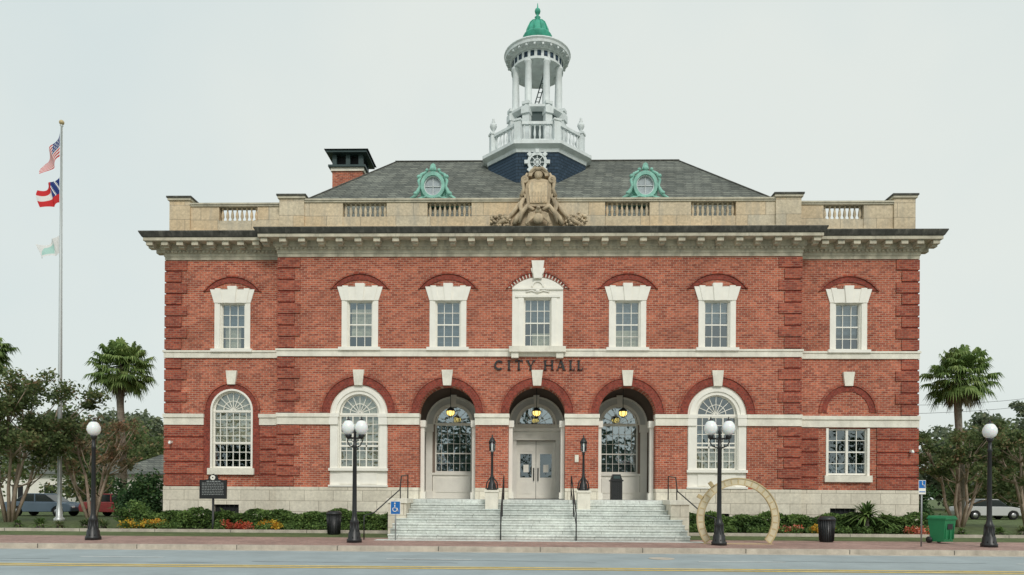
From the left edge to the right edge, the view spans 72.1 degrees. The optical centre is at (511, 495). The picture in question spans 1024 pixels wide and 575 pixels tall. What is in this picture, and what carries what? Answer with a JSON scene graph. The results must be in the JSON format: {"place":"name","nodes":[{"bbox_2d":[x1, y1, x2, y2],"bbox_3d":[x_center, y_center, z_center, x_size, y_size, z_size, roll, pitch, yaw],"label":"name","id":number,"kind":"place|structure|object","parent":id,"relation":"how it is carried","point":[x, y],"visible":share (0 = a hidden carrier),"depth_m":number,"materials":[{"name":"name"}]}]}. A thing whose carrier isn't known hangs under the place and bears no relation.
{"place":"outdoors","nodes":[
{"label":"outdoors","id":0,"kind":"place"},
{"bbox_2d":[7,520,25,526],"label":"ornamental grass","id":1,"kind":"object","parent":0,"point":[17,523],"depth_m":30.79,"materials":[{"name":"green plant"}]},
{"bbox_2d":[52,520,68,527],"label":"ornamental grass","id":2,"kind":"object","parent":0,"point":[59,524],"depth_m":29.80,"materials":[{"name":"green plant"}]},
{"bbox_2d":[0,549,1023,574],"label":"road","id":3,"kind":"structure","parent":0,"point":[677,562],"depth_m":17.21,"materials":[{"name":"grey asphalt"}]},
{"bbox_2d":[1,558,897,562],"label":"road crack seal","id":4,"kind":"object","parent":3,"relation":"on","point":[340,562],"visible":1,"depth_m":17.15,"materials":[{"name":"grey asphalt"}]},
{"bbox_2d":[0,543,1023,556],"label":"kerb","id":5,"kind":"structure","parent":3,"relation":"on","point":[725,551],"depth_m":20.68,"materials":[{"name":"concrete"}]},
{"bbox_2d":[0,563,1023,573],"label":"line marking","id":6,"kind":"object","parent":3,"relation":"on","point":[516,567],"visible":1,"depth_m":15.95,"materials":[{"name":"yellow paint"}]},
{"bbox_2d":[0,535,1023,550],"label":"sidewalk","id":7,"kind":"structure","parent":0,"point":[1002,546],"depth_m":22.48,"materials":[{"name":"brick"}]},
{"bbox_2d":[85,418,101,539],"bbox_3d":[-13.620,-0.561,22.915,0.480,3.984,0.480,0,0,1],"label":"street lamp","id":8,"kind":"object","parent":7,"relation":"on","point":[93,428],"visible":1,"depth_m":22.85,"materials":[{"name":"black metal"}]},
{"bbox_2d":[342,416,367,542],"bbox_3d":[-5.010,-0.529,22.419,0.840,4.024,0.480,0,0,1],"label":"street lamp","id":9,"kind":"object","parent":7,"relation":"on","point":[349,427],"visible":1,"depth_m":22.35,"materials":[{"name":"black metal"}]},
{"bbox_2d":[376,539,703,542],"bbox_3d":[0.928,1.585,25.435,11.200,0.140,4.100,0,0,1],"label":"entrance apron","id":10,"kind":"object","parent":7,"relation":"on","point":[540,540],"visible":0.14,"depth_m":23.62,"materials":[{"name":"concrete"}]},
{"bbox_2d":[390,501,400,539],"bbox_3d":[-3.928,0.833,23.719,0.340,1.314,0.097,0,0,1],"label":"accessible entrance sign","id":11,"kind":"object","parent":10,"relation":"on","point":[395,507],"visible":0.98,"depth_m":23.71,"materials":[{"name":"blue metal"}]},
{"bbox_2d":[704,417,735,545],"bbox_3d":[6.527,-0.473,22.158,0.980,4.054,0.480,0,0,1],"label":"street lamp","id":12,"kind":"object","parent":7,"relation":"on","point":[728,431],"visible":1,"depth_m":22.09,"materials":[{"name":"black metal"}]},
{"bbox_2d":[696,478,779,543],"bbox_3d":[7.327,0.490,22.840,2.660,2.150,0.240,0,0,1],"label":"ring sculpture","id":13,"kind":"object","parent":7,"relation":"on","point":[711,492],"visible":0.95,"depth_m":22.82,"materials":[{"name":"beige stone"}]},
{"bbox_2d":[817,516,835,541],"bbox_3d":[10.752,1.140,24.062,0.594,0.880,0.594,0,0,1],"label":"litter bin","id":14,"kind":"object","parent":7,"relation":"on","point":[826,528],"visible":1,"depth_m":23.86,"materials":[{"name":"black metal"}]},
{"bbox_2d":[918,480,925,546],"bbox_3d":[12.861,0.551,22.094,0.220,2.084,0.090,0,0,1],"label":"parking sign","id":15,"kind":"object","parent":7,"relation":"on","point":[922,487],"visible":1,"depth_m":22.08,"materials":[{"name":"blue metal"}]},
{"bbox_2d":[925,515,957,542],"bbox_3d":[14.493,1.133,23.786,0.589,0.930,0.741,0,0,-24],"label":"wheelie bin","id":16,"kind":"object","parent":7,"relation":"on","point":[941,528],"visible":1,"depth_m":23.57,"materials":[{"name":"green plastic"}]},
{"bbox_2d":[980,420,997,547],"bbox_3d":[14.967,-0.397,22.066,0.480,4.004,0.480,0,0,1],"label":"street lamp","id":17,"kind":"object","parent":7,"relation":"on","point":[989,433],"visible":1,"depth_m":22.00,"materials":[{"name":"black metal"}]},
{"bbox_2d":[0,500,1023,542],"bbox_3d":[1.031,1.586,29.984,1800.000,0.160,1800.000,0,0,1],"label":"ground","id":18,"kind":"structure","parent":0,"point":[975,527],"depth_m":26.95,"materials":[{"name":"green plant"}]},
{"bbox_2d":[0,337,21,377],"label":"palmetto tree","id":19,"kind":"object","parent":18,"relation":"on","point":[5,348],"visible":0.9,"depth_m":40.13,"materials":[{"name":"green plant"}]},
{"bbox_2d":[27,516,53,527],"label":"ornamental grass","id":20,"kind":"object","parent":18,"relation":"on","point":[40,523],"depth_m":30.20,"materials":[{"name":"green plant"}]},
{"bbox_2d":[4,493,79,515],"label":"parked car","id":21,"kind":"object","parent":18,"relation":"on","point":[35,503],"visible":0.6,"depth_m":45.40,"materials":[{"name":"paint"}]},
{"bbox_2d":[36,120,64,520],"bbox_3d":[-24.476,-9.350,37.381,1.414,21.400,0.546,0,0,-24],"label":"flagpole","id":22,"kind":"object","parent":18,"relation":"on","point":[49,197],"visible":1,"depth_m":37.48,"materials":[{"name":"metal"}]},
{"bbox_2d":[0,366,114,521],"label":"crape myrtle tree","id":23,"kind":"object","parent":18,"relation":"on","point":[24,435],"visible":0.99,"depth_m":35.64,"materials":[{"name":"green plant"}]},
{"bbox_2d":[0,449,119,508],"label":"white house","id":24,"kind":"structure","parent":18,"relation":"on","point":[35,488],"depth_m":65.01,"materials":[{"name":"paint"}]},
{"bbox_2d":[72,517,88,527],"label":"ornamental grass","id":25,"kind":"object","parent":18,"relation":"on","point":[84,522],"depth_m":29.46,"materials":[{"name":"green plant"}]},
{"bbox_2d":[0,400,164,502],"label":"shade tree row","id":26,"kind":"object","parent":18,"relation":"on","point":[142,445],"visible":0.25,"depth_m":59.09,"materials":[{"name":"green plant"}]},
{"bbox_2d":[0,407,164,455],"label":"background trees","id":27,"kind":"object","parent":18,"relation":"on","point":[144,417],"visible":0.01,"depth_m":91.34,"materials":[{"name":"green plant"}]},
{"bbox_2d":[38,415,142,519],"bbox_3d":[-23.338,-1.575,38.841,5.648,6.021,5.035,0,0,1],"label":"crape myrtle tree","id":28,"kind":"object","parent":18,"relation":"on","point":[112,454],"visible":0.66,"depth_m":38.40,"materials":[{"name":"green plant"}]},
{"bbox_2d":[78,494,117,515],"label":"parked car","id":29,"kind":"object","parent":18,"relation":"on","point":[105,509],"visible":0.27,"depth_m":45.56,"materials":[{"name":"paint"}]},
{"bbox_2d":[98,518,116,528],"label":"ornamental grass","id":30,"kind":"object","parent":18,"relation":"on","point":[102,523],"depth_m":28.84,"materials":[{"name":"green plant"}]},
{"bbox_2d":[82,337,158,519],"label":"palmetto tree","id":31,"kind":"object","parent":18,"relation":"on","point":[122,355],"visible":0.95,"depth_m":40.02,"materials":[{"name":"green plant"}]},
{"bbox_2d":[107,477,136,518],"bbox_3d":[-19.200,0.236,35.541,1.915,2.310,1.983,0,0,27],"label":"evergreen shrub","id":32,"kind":"object","parent":18,"relation":"on","point":[117,484],"visible":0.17,"depth_m":35.04,"materials":[{"name":"green plant"}]},
{"bbox_2d":[112,498,150,523],"bbox_3d":[-16.508,0.756,30.818,1.679,1.315,1.244,0,0,1],"label":"evergreen shrub","id":33,"kind":"object","parent":18,"relation":"on","point":[132,511],"visible":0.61,"depth_m":30.58,"materials":[{"name":"green plant"}]},
{"bbox_2d":[110,455,164,510],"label":"white house","id":34,"kind":"structure","parent":18,"relation":"on","point":[150,464],"depth_m":50.19,"materials":[{"name":"paint"}]},
{"bbox_2d":[114,468,163,517],"bbox_3d":[-17.510,0.048,33.336,2.827,2.813,2.227,0,0,1],"label":"evergreen shrub","id":35,"kind":"object","parent":18,"relation":"on","point":[142,487],"visible":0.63,"depth_m":33.06,"materials":[{"name":"green plant"}]},
{"bbox_2d":[326,511,341,534],"bbox_3d":[-6.743,1.023,26.660,0.594,0.900,0.594,0,0,1],"label":"litter bin","id":36,"kind":"object","parent":18,"relation":"on","point":[333,522],"visible":1,"depth_m":26.45,"materials":[{"name":"black metal"}]},
{"bbox_2d":[0,528,1023,537],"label":"planter edging","id":37,"kind":"object","parent":18,"relation":"on","point":[386,532],"visible":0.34,"depth_m":27.49,"materials":[{"name":"concrete"}]},
{"bbox_2d":[138,3,948,540],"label":"city hall","id":38,"kind":"structure","parent":18,"relation":"on","point":[536,327],"depth_m":30.07,"materials":[{"name":"red brick"}]},
{"bbox_2d":[207,260,872,488],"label":"window frames","id":39,"kind":"structure","parent":38,"relation":"in","point":[537,288],"depth_m":30.06,"materials":[{"name":"white paint"}]},
{"bbox_2d":[609,474,622,499],"bbox_3d":[4.493,-0.375,30.381,0.560,1.095,0.530,0,0,1],"label":"waste receptacle","id":40,"kind":"object","parent":38,"relation":"on","point":[615,480],"visible":1,"depth_m":30.15,"materials":[{"name":"black metal"}]},
{"bbox_2d":[919,484,941,514],"bbox_3d":[19.583,0.496,34.581,2.514,2.395,1.981,0,0,-6],"label":"evergreen shrub","id":41,"kind":"object","parent":18,"relation":"on","point":[925,508],"visible":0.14,"depth_m":34.09,"materials":[{"name":"green plant"}]},
{"bbox_2d":[919,344,1004,515],"bbox_3d":[25.063,-3.364,39.583,4.300,10.170,3.912,0,0,-16],"label":"palmetto tree","id":42,"kind":"object","parent":18,"relation":"on","point":[957,391],"visible":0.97,"depth_m":38.95,"materials":[{"name":"green plant"}]},
{"bbox_2d":[917,418,1023,526],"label":"crape myrtle tree","id":43,"kind":"object","parent":18,"relation":"on","point":[950,460],"visible":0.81,"depth_m":36.38,"materials":[{"name":"green plant"}]},
{"bbox_2d":[917,400,1023,506],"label":"background trees","id":44,"kind":"object","parent":18,"relation":"on","point":[979,418],"visible":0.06,"depth_m":82.48,"materials":[{"name":"green plant"}]},
{"bbox_2d":[919,421,1023,517],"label":"shade tree row","id":45,"kind":"object","parent":18,"relation":"on","point":[1005,490],"visible":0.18,"depth_m":56.69,"materials":[{"name":"green plant"}]},
{"bbox_2d":[949,499,1020,519],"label":"parked car","id":46,"kind":"object","parent":18,"relation":"on","point":[1000,509],"visible":0.72,"depth_m":50.37,"materials":[{"name":"paint"}]},
{"bbox_2d":[966,426,1023,525],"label":"crape myrtle tree","id":47,"kind":"object","parent":18,"relation":"on","point":[1005,456],"visible":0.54,"depth_m":36.41,"materials":[{"name":"green plant"}]},
{"bbox_2d":[995,526,1011,534],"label":"ornamental grass","id":48,"kind":"object","parent":18,"relation":"on","point":[998,531],"depth_m":28.05,"materials":[{"name":"green plant"}]},
{"bbox_2d":[1006,525,1023,534],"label":"ornamental grass","id":49,"kind":"object","parent":18,"relation":"on","point":[1020,531],"depth_m":28.69,"materials":[{"name":"green plant"}]},
{"label":"planting bed","id":50,"kind":"object","parent":18,"relation":"on","visible":0},
{"bbox_2d":[117,517,165,528],"bbox_3d":[-14.941,1.153,28.514,1.823,0.601,1.258,0,0,1],"label":"yellow shrub bed","id":51,"kind":"object","parent":50,"relation":"on","point":[142,524],"visible":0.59,"depth_m":28.21,"materials":[{"name":"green plant"}]},
{"bbox_2d":[199,474,226,528],"bbox_3d":[-12.003,0.247,28.278,1.080,2.260,0.117,0,0,1],"label":"historic marker","id":52,"kind":"object","parent":50,"relation":"on","point":[212,486],"visible":0.98,"depth_m":28.24,"materials":[{"name":"black metal"}]},
{"bbox_2d":[210,507,241,523],"bbox_3d":[-11.802,0.956,29.105,1.730,0.943,1.781,0,0,1],"label":"sago palm","id":53,"kind":"object","parent":50,"relation":"on","point":[222,511],"visible":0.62,"depth_m":28.92,"materials":[{"name":"green plant"}]},
{"bbox_2d":[217,519,254,529],"bbox_3d":[-11.148,1.231,28.257,1.711,0.589,0.807,0,0,23],"label":"red flower bed","id":54,"kind":"object","parent":50,"relation":"on","point":[229,525],"visible":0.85,"depth_m":28.12,"materials":[{"name":"red plant"}]},
{"bbox_2d":[118,519,375,529],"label":"ground cover plants","id":55,"kind":"object","parent":50,"relation":"on","point":[165,524],"visible":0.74,"depth_m":28.16,"materials":[{"name":"green plant"}]},
{"bbox_2d":[137,506,387,529],"bbox_3d":[-10.079,0.946,29.256,10.700,1.004,1.104,0,0,1],"label":"boxwood hedge","id":56,"kind":"object","parent":50,"relation":"on","point":[190,518],"visible":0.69,"depth_m":28.95,"materials":[{"name":"green plant"}]},
{"bbox_2d":[257,519,282,529],"bbox_3d":[-9.714,1.187,28.366,1.275,0.546,1.260,0,0,1],"label":"yellow shrub bed","id":57,"kind":"object","parent":50,"relation":"on","point":[276,525],"visible":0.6,"depth_m":27.98,"materials":[{"name":"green plant"}]},
{"label":"planting bed","id":58,"kind":"object","parent":18,"relation":"on","visible":0},
{"bbox_2d":[778,524,803,533],"bbox_3d":[11.040,1.372,28.042,1.190,0.544,0.736,0,0,1],"label":"red flower bed","id":59,"kind":"object","parent":58,"relation":"on","point":[799,527],"visible":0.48,"depth_m":27.88,"materials":[{"name":"red plant"}]},
{"bbox_2d":[689,510,930,533],"bbox_3d":[12.109,1.087,28.757,10.727,0.999,1.112,0,0,1],"label":"boxwood hedge","id":60,"kind":"object","parent":58,"relation":"on","point":[790,520],"visible":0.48,"depth_m":28.43,"materials":[{"name":"green plant"}]},
{"bbox_2d":[809,523,817,533],"bbox_3d":[12.120,1.332,27.752,1.108,0.578,1.192,0,0,1],"label":"yellow shrub bed","id":61,"kind":"object","parent":58,"relation":"on","point":[813,528],"visible":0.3,"depth_m":27.45,"materials":[{"name":"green plant"}]},
{"bbox_2d":[689,522,954,534],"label":"ground cover plants","id":62,"kind":"object","parent":58,"relation":"on","point":[764,529],"visible":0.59,"depth_m":27.68,"materials":[{"name":"green plant"}]},
{"bbox_2d":[840,501,894,527],"bbox_3d":[14.170,0.883,28.157,2.254,1.406,2.223,0,0,1],"label":"sago palm","id":63,"kind":"object","parent":58,"relation":"on","point":[864,509],"visible":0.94,"depth_m":27.99,"materials":[{"name":"green plant"}]},
{"bbox_2d":[873,513,904,533],"bbox_3d":[15.171,1.130,28.472,1.395,0.926,1.589,0,0,12],"label":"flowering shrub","id":64,"kind":"object","parent":58,"relation":"on","point":[884,517],"visible":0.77,"depth_m":28.25,"materials":[{"name":"green plant"}]},
{"bbox_2d":[903,525,929,533],"bbox_3d":[16.201,1.437,27.508,1.515,0.587,1.271,0,0,-29],"label":"red flower bed","id":65,"kind":"object","parent":58,"relation":"on","point":[917,530],"visible":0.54,"depth_m":27.45,"materials":[{"name":"red plant"}]},
{"bbox_2d":[954,528,969,534],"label":"ornamental grass","id":66,"kind":"object","parent":58,"relation":"on","point":[961,531],"depth_m":28.42,"materials":[{"name":"green plant"}]},
{"bbox_2d":[0,0,1023,499],"label":"sky","id":67,"kind":"structure","parent":0,"point":[208,101],"materials":[{"name":"white"}]},
{"bbox_2d":[649,557,673,559],"bbox_3d":[3.975,1.666,18.714,0.680,0.008,0.680,0,0,1],"label":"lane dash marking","id":68,"kind":"object","parent":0,"point":[661,558],"visible":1,"depth_m":18.67,"materials":[{"name":"paint"}]},
{"bbox_2d":[919,399,1023,413],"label":"utility wires","id":69,"kind":"object","parent":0,"point":[978,410],"visible":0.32,"depth_m":70.98,"materials":[{"name":"black metal"}]}
]}

